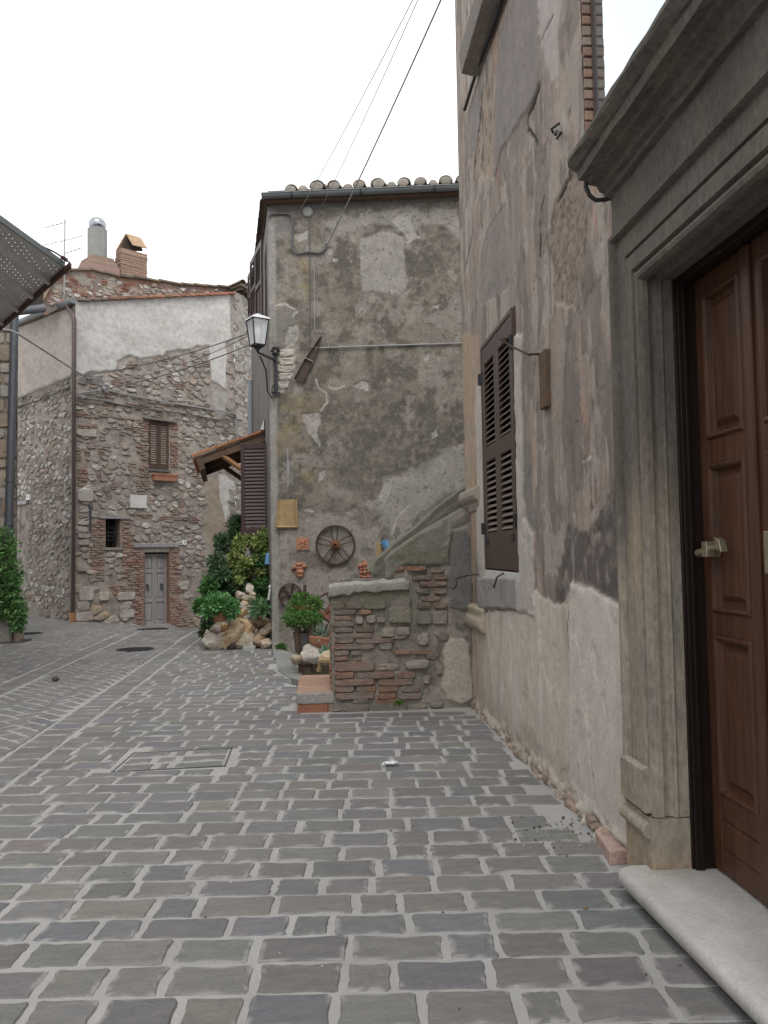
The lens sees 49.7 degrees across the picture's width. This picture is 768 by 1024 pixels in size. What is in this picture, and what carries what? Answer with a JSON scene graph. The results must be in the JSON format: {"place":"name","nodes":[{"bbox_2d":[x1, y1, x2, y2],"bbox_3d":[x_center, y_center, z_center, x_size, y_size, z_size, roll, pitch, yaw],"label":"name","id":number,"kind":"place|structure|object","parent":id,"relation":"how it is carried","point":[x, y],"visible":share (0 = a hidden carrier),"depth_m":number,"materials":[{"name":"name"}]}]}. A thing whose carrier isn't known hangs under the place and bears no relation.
{"place":"outdoors","nodes":[
{"label":"outdoors","id":0,"kind":"place"},
{"bbox_2d":[0,0,458,505],"label":"sky","id":1,"kind":"structure","parent":0,"point":[167,123],"materials":[{"name":"white"}]},
{"bbox_2d":[0,614,756,1023],"bbox_3d":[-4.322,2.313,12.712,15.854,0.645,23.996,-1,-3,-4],"label":"paving","id":2,"kind":"structure","parent":0,"point":[460,868],"depth_m":3.98,"materials":[{"name":"stone"}]},
{"bbox_2d":[0,617,31,643],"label":"stone planter","id":3,"kind":"object","parent":2,"relation":"on","point":[6,636],"visible":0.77,"depth_m":14.81,"materials":[{"name":"grey stone"}]},
{"bbox_2d":[13,630,23,640],"bbox_3d":[-6.590,2.242,14.936,0.168,0.343,0.274,-1,-3,-4],"label":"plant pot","id":4,"kind":"object","parent":2,"relation":"on","point":[17,636],"visible":0.57,"depth_m":14.85,"materials":[{"name":"stone"}]},
{"bbox_2d":[0,290,46,616],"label":"building","id":5,"kind":"structure","parent":2,"relation":"on","point":[8,417],"depth_m":15.43,"materials":[{"name":"stone"}]},
{"bbox_2d":[0,525,29,634],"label":"climbing plant","id":6,"kind":"object","parent":5,"relation":"attached to","point":[10,592],"visible":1,"depth_m":14.82,"materials":[{"name":"green plant"}]},
{"bbox_2d":[0,215,71,330],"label":"sheet canopy","id":7,"kind":"object","parent":5,"relation":"attached to","point":[15,254],"visible":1,"depth_m":8.87,"materials":[{"name":"grey metal"}]},
{"bbox_2d":[45,247,69,262],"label":"cable","id":8,"kind":"object","parent":7,"relation":"attached to","point":[57,254],"visible":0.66,"depth_m":8.68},
{"bbox_2d":[83,336,246,382],"bbox_3d":[-5.095,-3.426,18.919,5.005,0.540,0.014,-2,-3,28],"label":"cable","id":9,"kind":"object","parent":5,"relation":"attached to","point":[169,368],"visible":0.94,"depth_m":18.77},
{"bbox_2d":[84,332,249,375],"bbox_3d":[-5.095,-3.555,18.861,5.094,0.356,0.022,-2,-3,29],"label":"cable","id":10,"kind":"object","parent":5,"relation":"attached to","point":[169,358],"visible":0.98,"depth_m":18.70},
{"bbox_2d":[24,632,42,634],"bbox_3d":[-7.113,2.434,16.574,0.540,0.022,0.520,-1,-3,-4],"label":"manhole cover","id":11,"kind":"object","parent":2,"relation":"on","point":[28,633],"visible":0.6,"depth_m":16.51,"materials":[{"name":"metal"}]},
{"bbox_2d":[17,217,251,627],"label":"rubble house","id":12,"kind":"structure","parent":2,"relation":"on","point":[93,546],"depth_m":21.26,"materials":[{"name":"stone"}]},
{"bbox_2d":[17,500,27,504],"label":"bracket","id":13,"kind":"structure","parent":12,"relation":"in","point":[25,501],"depth_m":21.48,"materials":[{"name":"wood"}]},
{"bbox_2d":[18,377,69,398],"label":"cable","id":14,"kind":"object","parent":12,"relation":"attached to","point":[44,387],"visible":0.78,"depth_m":20.85,"materials":[{"name":"grey rubber"}]},
{"bbox_2d":[18,386,69,406],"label":"cable","id":15,"kind":"object","parent":12,"relation":"attached to","point":[44,397],"visible":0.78,"depth_m":20.86,"materials":[{"name":"grey rubber"}]},
{"bbox_2d":[42,219,84,297],"bbox_3d":[-7.842,-6.204,20.247,1.035,1.968,0.320,2,-4,-44],"label":"tv aerial","id":16,"kind":"object","parent":12,"relation":"attached to","point":[57,224],"visible":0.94,"depth_m":20.28,"materials":[{"name":"grey metal"}]},
{"bbox_2d":[77,389,101,393],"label":"cable","id":17,"kind":"object","parent":12,"relation":"attached to","point":[89,391],"visible":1,"depth_m":20.20,"materials":[{"name":"grey rubber"}]},
{"bbox_2d":[81,377,103,385],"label":"cable","id":18,"kind":"object","parent":12,"relation":"attached to","point":[94,378],"visible":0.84,"depth_m":20.32,"materials":[{"name":"grey rubber"}]},
{"bbox_2d":[99,516,130,549],"bbox_3d":[-6.796,0.533,20.689,0.816,0.829,0.385,2,-4,-44],"label":"window","id":19,"kind":"structure","parent":12,"relation":"in","point":[112,527],"depth_m":20.74,"materials":[{"name":"stone"}]},
{"bbox_2d":[130,495,146,507],"bbox_3d":[-6.242,-0.264,21.041,0.449,0.332,0.055,2,-4,-44],"label":"marble tablet","id":20,"kind":"object","parent":12,"relation":"attached to","point":[138,501],"visible":1,"depth_m":21.02,"materials":[{"name":"stone"}]},
{"bbox_2d":[133,543,178,627],"bbox_3d":[-5.948,1.963,21.398,1.270,2.310,0.350,2,-4,-44],"label":"door","id":21,"kind":"structure","parent":12,"relation":"in","point":[156,564],"depth_m":21.48,"materials":[{"name":"wood"}]},
{"bbox_2d":[78,397,235,420],"bbox_3d":[-5.770,-2.641,21.630,4.560,0.167,0.031,2,-4,-44],"label":"cable","id":22,"kind":"object","parent":12,"relation":"attached to","point":[154,409],"visible":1,"depth_m":21.44,"materials":[{"name":"black rubber"}]},
{"bbox_2d":[142,416,177,471],"bbox_3d":[-5.879,-1.742,21.605,0.960,1.383,0.300,2,-4,-44],"label":"window","id":23,"kind":"structure","parent":12,"relation":"in","point":[158,431],"depth_m":21.55,"materials":[{"name":"brown paint"}]},
{"bbox_2d":[151,473,178,481],"bbox_3d":[-5.694,-0.896,21.523,0.698,0.173,0.187,2,-4,-44],"label":"flower box","id":24,"kind":"object","parent":12,"relation":"attached to","point":[164,477],"visible":1,"depth_m":21.43,"materials":[{"name":"ceramic"}]},
{"bbox_2d":[107,389,237,437],"bbox_3d":[-5.511,-2.445,21.858,3.964,1.126,0.035,2,-4,-44],"label":"cable","id":25,"kind":"object","parent":12,"relation":"attached to","point":[178,404],"visible":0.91,"depth_m":21.93,"materials":[{"name":"black rubber"}]},
{"bbox_3d":[-6.915,-3.034,20.467,0.160,0.150,0.160,-1,-3,-4],"label":"junction box","id":26,"kind":"object","parent":12,"relation":"attached to","visible":0},
{"bbox_2d":[2,329,103,388],"bbox_3d":[-6.738,-3.117,17.576,0.458,0.164,5.788,-1,-3,1],"label":"cable","id":27,"kind":"object","parent":26,"relation":"attached to","point":[20,335],"visible":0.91,"depth_m":16.47,"materials":[{"name":"grey rubber"}]},
{"bbox_2d":[105,345,248,388],"bbox_3d":[-4.882,-3.284,19.004,5.036,0.327,0.022,-3,-4,36],"label":"cable","id":28,"kind":"object","parent":26,"relation":"attached to","point":[178,370],"visible":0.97,"depth_m":18.84,"materials":[{"name":"black rubber"}]},
{"bbox_2d":[116,647,154,651],"bbox_3d":[-4.030,2.229,13.431,0.600,0.022,0.600,-1,-3,-4],"label":"manhole cover","id":29,"kind":"object","parent":2,"relation":"on","point":[133,649],"visible":0.99,"depth_m":13.36,"materials":[{"name":"metal"}]},
{"bbox_2d":[136,628,168,629],"bbox_3d":[-4.845,2.458,17.358,0.660,0.022,0.560,-1,-3,-4],"label":"manhole cover","id":30,"kind":"object","parent":2,"relation":"on","point":[152,628],"visible":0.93,"depth_m":17.34,"materials":[{"name":"metal"}]},
{"bbox_2d":[111,747,232,772],"bbox_3d":[-1.540,1.831,6.127,0.791,0.019,0.628,-1,-3,-4],"label":"manhole cover","id":31,"kind":"object","parent":2,"relation":"on","point":[142,756],"visible":1,"depth_m":6.11,"materials":[{"name":"grey metal"}]},
{"bbox_2d":[196,613,214,638],"bbox_3d":[-2.889,1.786,13.529,0.328,0.616,0.401,-2,-3,21],"label":"hanging greenery","id":32,"kind":"object","parent":2,"relation":"on","point":[204,625],"visible":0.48,"depth_m":13.45,"materials":[{"name":"green plant"}]},
{"bbox_2d":[191,573,222,617],"bbox_3d":[-2.955,1.365,13.768,0.588,0.752,0.420,1,-3,-34],"label":"green shrub","id":33,"kind":"object","parent":2,"relation":"on","point":[209,584],"visible":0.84,"depth_m":13.70,"materials":[{"name":"green plant"}]},
{"bbox_2d":[201,633,222,649],"bbox_3d":[-2.735,2.098,13.309,0.365,0.328,0.316,-1,-3,-4],"label":"rock","id":34,"kind":"object","parent":2,"relation":"on","point":[211,641],"visible":0.95,"depth_m":13.19,"materials":[{"name":"stone"}]},
{"bbox_2d":[210,624,221,634],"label":"rock","id":35,"kind":"object","parent":34,"relation":"on","point":[215,629],"visible":0.98,"depth_m":13.41,"materials":[{"name":"stone"}]},
{"bbox_2d":[217,632,225,637],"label":"rock","id":36,"kind":"object","parent":34,"relation":"on","point":[221,634],"visible":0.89,"depth_m":13.32,"materials":[{"name":"stone"}]},
{"bbox_2d":[199,550,246,598],"bbox_3d":[-2.753,1.159,14.063,0.906,1.081,0.867,-1,-3,-4],"label":"oleander","id":37,"kind":"object","parent":2,"relation":"on","point":[221,572],"visible":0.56,"depth_m":13.86,"materials":[{"name":"green plant"}]},
{"bbox_2d":[222,635,229,649],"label":"rock","id":38,"kind":"object","parent":2,"relation":"on","point":[224,644],"visible":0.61,"depth_m":13.23,"materials":[{"name":"stone"}]},
{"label":"rock","id":39,"kind":"object","parent":38,"relation":"on","visible":0},
{"bbox_2d":[220,624,227,630],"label":"rock","id":40,"kind":"object","parent":39,"relation":"on","point":[224,627],"visible":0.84,"depth_m":13.41,"materials":[{"name":"stone"}]},
{"bbox_2d":[211,513,240,556],"bbox_3d":[-2.889,0.457,15.516,0.722,0.924,0.884,-1,-3,-4],"label":"tall conifer","id":41,"kind":"object","parent":2,"relation":"on","point":[223,541],"visible":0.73,"depth_m":15.30,"materials":[{"name":"green plant"}]},
{"bbox_2d":[224,621,244,646],"bbox_3d":[-2.402,1.951,13.271,0.339,0.415,0.394,-1,-3,-4],"label":"rock","id":42,"kind":"object","parent":2,"relation":"on","point":[235,630],"visible":1,"depth_m":13.13,"materials":[{"name":"stone"}]},
{"bbox_2d":[199,591,241,622],"bbox_3d":[-2.560,1.496,12.994,0.690,0.529,0.507,-1,-3,-4],"label":"potted plant","id":43,"kind":"object","parent":42,"relation":"on","point":[221,606],"visible":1,"depth_m":12.94,"materials":[{"name":"green plant"}]},
{"bbox_2d":[210,574,268,638],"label":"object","id":44,"kind":"object","parent":2,"relation":"on","point":[253,578],"depth_m":14.80,"materials":[{"name":"stone"}]},
{"bbox_2d":[234,632,254,648],"bbox_3d":[-2.248,2.059,13.325,0.343,0.296,0.222,0,-3,-24],"label":"rock","id":45,"kind":"object","parent":2,"relation":"on","point":[245,639],"visible":0.77,"depth_m":13.25,"materials":[{"name":"stone"}]},
{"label":"rock","id":46,"kind":"object","parent":45,"relation":"on","visible":0},
{"bbox_2d":[242,618,255,633],"bbox_3d":[-2.196,1.889,13.440,0.243,0.349,0.333,-1,-3,-4],"label":"rock","id":47,"kind":"object","parent":46,"relation":"on","point":[249,626],"visible":0.67,"depth_m":13.31,"materials":[{"name":"stone"}]},
{"bbox_2d":[243,645,255,650],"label":"stone slab","id":48,"kind":"structure","parent":2,"relation":"on","point":[252,647],"depth_m":13.07,"materials":[{"name":"grey stone"}]},
{"bbox_2d":[253,633,264,646],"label":"rock","id":49,"kind":"object","parent":2,"relation":"on","point":[259,637],"visible":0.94,"depth_m":13.32,"materials":[{"name":"stone"}]},
{"bbox_2d":[258,623,271,635],"bbox_3d":[-1.915,1.904,13.443,0.244,0.202,0.206,-3,-3,29],"label":"rock","id":50,"kind":"object","parent":49,"relation":"on","point":[265,630],"visible":0.93,"depth_m":13.39,"materials":[{"name":"stone"}]},
{"bbox_2d":[252,616,270,627],"bbox_3d":[-2.002,1.794,13.568,0.297,0.226,0.251,-1,-3,-4],"label":"rock","id":51,"kind":"object","parent":50,"relation":"on","point":[260,622],"visible":0.83,"depth_m":13.49,"materials":[{"name":"stone"}]},
{"bbox_2d":[246,595,272,619],"bbox_3d":[-1.994,1.535,13.278,0.514,0.436,0.381,-4,-4,42],"label":"shrub","id":52,"kind":"object","parent":51,"relation":"on","point":[261,608],"visible":1,"depth_m":13.22,"materials":[{"name":"green plant"}]},
{"bbox_2d":[260,638,271,648],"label":"rock","id":53,"kind":"object","parent":2,"relation":"on","point":[265,643],"visible":0.98,"depth_m":13.24,"materials":[{"name":"stone"}]},
{"bbox_2d":[273,649,301,686],"bbox_3d":[-1.379,2.263,11.632,0.297,0.342,3.719,0,-3,-10],"label":"apron","id":54,"kind":"object","parent":2,"relation":"on","point":[286,667],"visible":0.36,"depth_m":11.11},
{"bbox_2d":[275,643,286,649],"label":"weed tuft","id":55,"kind":"object","parent":54,"relation":"on","point":[281,647],"visible":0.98,"depth_m":13.09,"materials":[{"name":"green plant"}]},
{"bbox_2d":[290,654,301,664],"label":"rock","id":56,"kind":"object","parent":54,"relation":"on","point":[296,659],"visible":0.98,"depth_m":10.30,"materials":[{"name":"stone"}]},
{"bbox_2d":[286,622,320,672],"bbox_3d":[-1.030,1.732,10.679,0.440,0.624,0.456,-1,-3,-4],"label":"wooden stand","id":57,"kind":"object","parent":54,"relation":"on","point":[301,666],"visible":0.5,"depth_m":10.47,"materials":[{"name":"brown wood"}]},
{"bbox_2d":[280,585,325,628],"bbox_3d":[-1.058,1.217,10.618,0.620,0.562,0.729,-1,-3,-4],"label":"potted bush","id":58,"kind":"object","parent":57,"relation":"on","point":[304,607],"visible":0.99,"depth_m":10.57,"materials":[{"name":"green plant"}]},
{"bbox_2d":[291,626,315,652],"bbox_3d":[-1.035,1.583,10.649,0.344,0.429,0.310,-1,-3,-4],"label":"grey bucket","id":59,"kind":"object","parent":57,"relation":"on","point":[303,634],"visible":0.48,"depth_m":10.52,"materials":[{"name":"plastic"}]},
{"bbox_2d":[300,643,322,663],"bbox_3d":[-0.836,1.745,10.298,0.404,0.291,0.269,-1,-3,-4],"label":"rock","id":60,"kind":"object","parent":2,"relation":"on","point":[309,653],"visible":0.5,"depth_m":10.21,"materials":[{"name":"stone"}]},
{"bbox_2d":[309,622,329,647],"bbox_3d":[-0.724,1.543,10.307,0.429,0.384,0.429,-1,-3,-4],"label":"broken pot","id":61,"kind":"object","parent":60,"relation":"on","point":[318,641],"visible":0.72,"depth_m":10.22,"materials":[{"name":"ceramic"}]},
{"bbox_2d":[302,661,328,674],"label":"stone block","id":62,"kind":"structure","parent":2,"relation":"on","point":[324,670],"depth_m":10.57,"materials":[{"name":"stone"}]},
{"bbox_2d":[315,592,329,635],"bbox_3d":[-0.728,1.428,11.594,0.638,0.626,0.230,-1,-3,6],"label":"rusty plough","id":63,"kind":"object","parent":2,"relation":"on","point":[326,617],"visible":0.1,"depth_m":11.60,"materials":[{"name":"metal"}]},
{"bbox_2d":[317,621,328,637],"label":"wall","id":64,"kind":"structure","parent":2,"relation":"on","point":[324,623],"depth_m":11.83,"materials":[{"name":"stone"}]},
{"bbox_2d":[317,657,329,671],"bbox_3d":[-0.679,1.774,9.548,0.199,0.168,0.300,-1,-3,-4],"label":"stool","id":65,"kind":"object","parent":2,"relation":"on","point":[322,660],"visible":0.62,"depth_m":9.43,"materials":[{"name":"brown wood"}]},
{"bbox_2d":[317,650,329,664],"bbox_3d":[-0.682,1.722,9.792,0.247,0.185,0.194,-3,-4,41],"label":"rock","id":66,"kind":"object","parent":2,"relation":"on","point":[326,653],"visible":0.44,"depth_m":9.75,"materials":[{"name":"stone"}]},
{"bbox_2d":[318,644,329,653],"bbox_3d":[-0.682,1.655,9.891,0.234,0.194,0.214,-1,-3,-4],"label":"succulent","id":67,"kind":"object","parent":66,"relation":"on","point":[324,648],"visible":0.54,"depth_m":9.89,"materials":[{"name":"green plant"}]},
{"bbox_2d":[191,175,464,653],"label":"rendered house","id":68,"kind":"structure","parent":2,"relation":"on","point":[364,446],"depth_m":13.30,"materials":[{"name":"paint"}]},
{"bbox_2d":[222,525,268,590],"bbox_3d":[-2.316,0.790,14.209,0.979,1.151,0.942,-1,-3,-4],"label":"variegated shrub","id":69,"kind":"object","parent":68,"relation":"attached to","point":[240,562],"visible":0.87,"depth_m":14.00,"materials":[{"name":"green plant"}]},
{"bbox_2d":[247,530,268,600],"bbox_3d":[-2.089,0.925,14.197,0.602,1.278,0.743,-1,-3,-4],"label":"dark shrub","id":70,"kind":"object","parent":68,"relation":"attached to","point":[260,583],"visible":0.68,"depth_m":13.95,"materials":[{"name":"green plant"}]},
{"bbox_2d":[245,313,279,398],"bbox_3d":[-1.864,-2.467,13.086,0.663,1.304,0.353,2,-4,-43],"label":"street lantern","id":71,"kind":"object","parent":68,"relation":"attached to","point":[258,319],"visible":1,"depth_m":13.04,"materials":[{"name":"metal"}]},
{"bbox_2d":[265,553,268,564],"bbox_3d":[-1.942,0.783,13.872,0.115,0.201,0.100,-1,-3,-4],"label":"turquoise bottle","id":72,"kind":"object","parent":68,"relation":"attached to","point":[267,558],"visible":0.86,"depth_m":13.83,"materials":[{"name":"blue ceramic"}]},
{"bbox_2d":[267,585,270,599],"bbox_3d":[-1.857,1.303,13.450,0.076,0.249,0.060,-1,-3,-4],"label":"white stick","id":73,"kind":"object","parent":68,"relation":"on","point":[269,592],"visible":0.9,"depth_m":13.43,"materials":[{"name":"white plastic"}]},
{"bbox_2d":[275,499,297,527],"bbox_3d":[-1.556,0.032,13.229,0.365,0.470,0.047,-1,-3,4],"label":"wooden tray","id":74,"kind":"object","parent":68,"relation":"attached to","point":[287,514],"visible":1,"depth_m":13.23,"materials":[{"name":"wood"}]},
{"bbox_2d":[278,583,301,605],"bbox_3d":[-1.487,1.321,13.150,0.382,0.382,0.060,-1,-3,4],"label":"wheel ornament","id":75,"kind":"object","parent":68,"relation":"attached to","point":[287,592],"visible":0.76,"depth_m":13.15,"materials":[{"name":"wood"}]},
{"bbox_2d":[269,212,326,254],"bbox_3d":[-1.398,-4.522,13.444,0.959,0.716,0.031,-1,-3,4],"label":"cable","id":76,"kind":"object","parent":68,"relation":"attached to","point":[292,233],"visible":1,"depth_m":13.43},
{"bbox_2d":[291,562,306,577],"bbox_3d":[-1.352,0.922,13.181,0.250,0.248,0.120,-1,-3,4],"label":"wall pot","id":77,"kind":"object","parent":68,"relation":"attached to","point":[298,567],"depth_m":13.14,"materials":[{"name":"ceramic"}]},
{"bbox_2d":[296,537,308,549],"bbox_3d":[-1.297,0.505,13.194,0.196,0.199,0.046,-1,-3,4],"label":"relief plaque","id":78,"kind":"object","parent":68,"relation":"attached to","point":[302,543],"visible":1,"depth_m":13.19,"materials":[{"name":"ceramic"}]},
{"bbox_2d":[303,207,312,216],"bbox_3d":[-1.238,-4.876,13.462,0.170,0.170,0.047,-1,-3,4],"label":"junction box","id":79,"kind":"object","parent":68,"relation":"attached to","point":[307,211],"visible":1,"depth_m":13.44,"materials":[{"name":"grey plastic"}]},
{"bbox_2d":[308,217,309,345],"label":"cable","id":80,"kind":"object","parent":68,"relation":"attached to","point":[309,279],"visible":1,"depth_m":13.40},
{"bbox_2d":[314,256,328,346],"bbox_3d":[-1.014,-3.405,13.380,0.236,1.505,0.014,-1,-3,4],"label":"cable","id":81,"kind":"object","parent":68,"relation":"attached to","point":[314,302],"visible":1,"depth_m":13.38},
{"bbox_2d":[316,525,354,564],"bbox_3d":[-0.772,0.521,13.120,0.632,0.632,0.105,-1,-3,4],"label":"wheel ornament","id":82,"kind":"object","parent":68,"relation":"attached to","point":[335,544],"visible":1,"depth_m":13.13,"materials":[{"name":"wood"}]},
{"bbox_2d":[300,0,412,209],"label":"overhead wire","id":83,"kind":"object","parent":68,"relation":"attached to","point":[362,96],"visible":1,"depth_m":9.79,"materials":[{"name":"grey metal"}]},
{"bbox_2d":[358,560,370,578],"bbox_3d":[-0.307,0.919,13.102,0.207,0.333,0.158,-1,-3,-4],"label":"fruit relief","id":84,"kind":"object","parent":68,"relation":"attached to","point":[364,572],"visible":0.83,"depth_m":13.08,"materials":[{"name":"ceramic"}]},
{"bbox_2d":[321,0,417,206],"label":"overhead wire","id":85,"kind":"object","parent":68,"relation":"attached to","point":[375,93],"visible":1,"depth_m":9.82,"materials":[{"name":"grey metal"}]},
{"bbox_2d":[376,542,381,557],"bbox_3d":[-0.075,0.649,13.126,0.089,0.346,0.030,-1,-3,4],"label":"plank","id":86,"kind":"object","parent":68,"relation":"attached to","point":[378,548],"visible":0.53,"depth_m":13.11,"materials":[{"name":"wood"}]},
{"bbox_2d":[380,537,389,549],"bbox_3d":[0.019,0.499,13.061,0.171,0.234,0.144,2,-4,-45],"label":"blue cup","id":87,"kind":"object","parent":68,"relation":"hanging from","point":[385,544],"visible":0.72,"depth_m":13.01,"materials":[{"name":"ceramic"}]},
{"bbox_2d":[310,342,461,348],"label":"cable","id":88,"kind":"object","parent":68,"relation":"attached to","point":[387,345],"visible":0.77,"depth_m":13.25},
{"bbox_2d":[10,687,680,1009],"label":"crumbs","id":89,"kind":"object","parent":2,"relation":"on","point":[645,974],"visible":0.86,"depth_m":4.32,"materials":[{"name":"stone"}]},
{"bbox_2d":[296,486,473,712],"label":"stone staircase","id":90,"kind":"structure","parent":2,"relation":"on","point":[399,629],"depth_m":7.98,"materials":[{"name":"brick"}]},
{"bbox_2d":[382,760,398,764],"bbox_3d":[0.042,1.765,5.833,0.118,0.022,0.057,-1,-3,-4],"label":"paper scrap","id":91,"kind":"object","parent":2,"relation":"on","point":[389,762],"visible":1,"depth_m":5.83,"materials":[{"name":"white paper"}]},
{"bbox_2d":[394,700,404,706],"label":"weed tuft","id":92,"kind":"object","parent":2,"relation":"on","point":[399,702],"visible":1,"depth_m":7.91,"materials":[{"name":"green plant"}]},
{"bbox_2d":[508,816,593,856],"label":"gravel","id":93,"kind":"structure","parent":2,"relation":"on","point":[561,830],"depth_m":4.39,"materials":[{"name":"grey gravel"}]},
{"bbox_2d":[450,0,767,1023],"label":"plastered house","id":94,"kind":"structure","parent":2,"relation":"on","point":[612,162],"depth_m":3.75,"materials":[{"name":"paint"}]},
{"bbox_2d":[326,0,441,245],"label":"overhead wire","id":95,"kind":"object","parent":94,"relation":"attached to","point":[389,112],"visible":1,"depth_m":9.98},
{"bbox_2d":[463,0,502,111],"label":"cable","id":96,"kind":"object","parent":94,"relation":"attached to","point":[499,6],"visible":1,"depth_m":6.88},
{"bbox_2d":[478,307,518,587],"bbox_3d":[0.969,-0.447,6.699,0.267,2.113,1.253,-1,-3,-4],"label":"window","id":97,"kind":"structure","parent":94,"relation":"in","point":[496,377],"depth_m":6.72,"materials":[{"name":"brown paint"}]},
{"bbox_2d":[580,0,665,190],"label":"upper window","id":98,"kind":"structure","parent":94,"relation":"in","point":[611,30],"depth_m":4.31,"materials":[{"name":"glass"}]},
{"bbox_2d":[672,206,767,907],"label":"door","id":99,"kind":"structure","parent":94,"relation":"in","point":[720,302],"depth_m":3.43,"materials":[{"name":"brown wood"}]},
{"bbox_2d":[595,827,626,864],"bbox_3d":[1.153,1.659,4.186,0.150,0.070,0.502,-1,-3,4],"label":"brick","id":100,"kind":"object","parent":2,"relation":"on","point":[613,851],"visible":0.5,"depth_m":3.99,"materials":[{"name":"pink brick"}]},
{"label":"rock","id":101,"kind":"object","parent":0,"visible":0},
{"bbox_2d":[238,608,248,617],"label":"rock","id":102,"kind":"object","parent":101,"relation":"on","point":[243,613],"visible":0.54,"depth_m":13.57,"materials":[{"name":"stone"}]},
{"bbox_2d":[241,600,249,605],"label":"rock","id":103,"kind":"object","parent":102,"relation":"on","point":[244,602],"visible":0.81,"depth_m":13.71,"materials":[{"name":"stone"}]},
{"bbox_2d":[242,595,255,602],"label":"rock","id":104,"kind":"object","parent":103,"relation":"on","point":[245,597],"visible":0.66,"depth_m":13.74,"materials":[{"name":"stone"}]},
{"bbox_2d":[235,590,245,599],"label":"rock","id":105,"kind":"object","parent":104,"relation":"on","point":[239,595],"visible":0.97,"depth_m":13.77,"materials":[{"name":"stone"}]},
{"bbox_2d":[245,583,253,592],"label":"rock","id":106,"kind":"object","parent":104,"relation":"on","point":[249,587],"visible":0.87,"depth_m":13.83,"materials":[{"name":"stone"}]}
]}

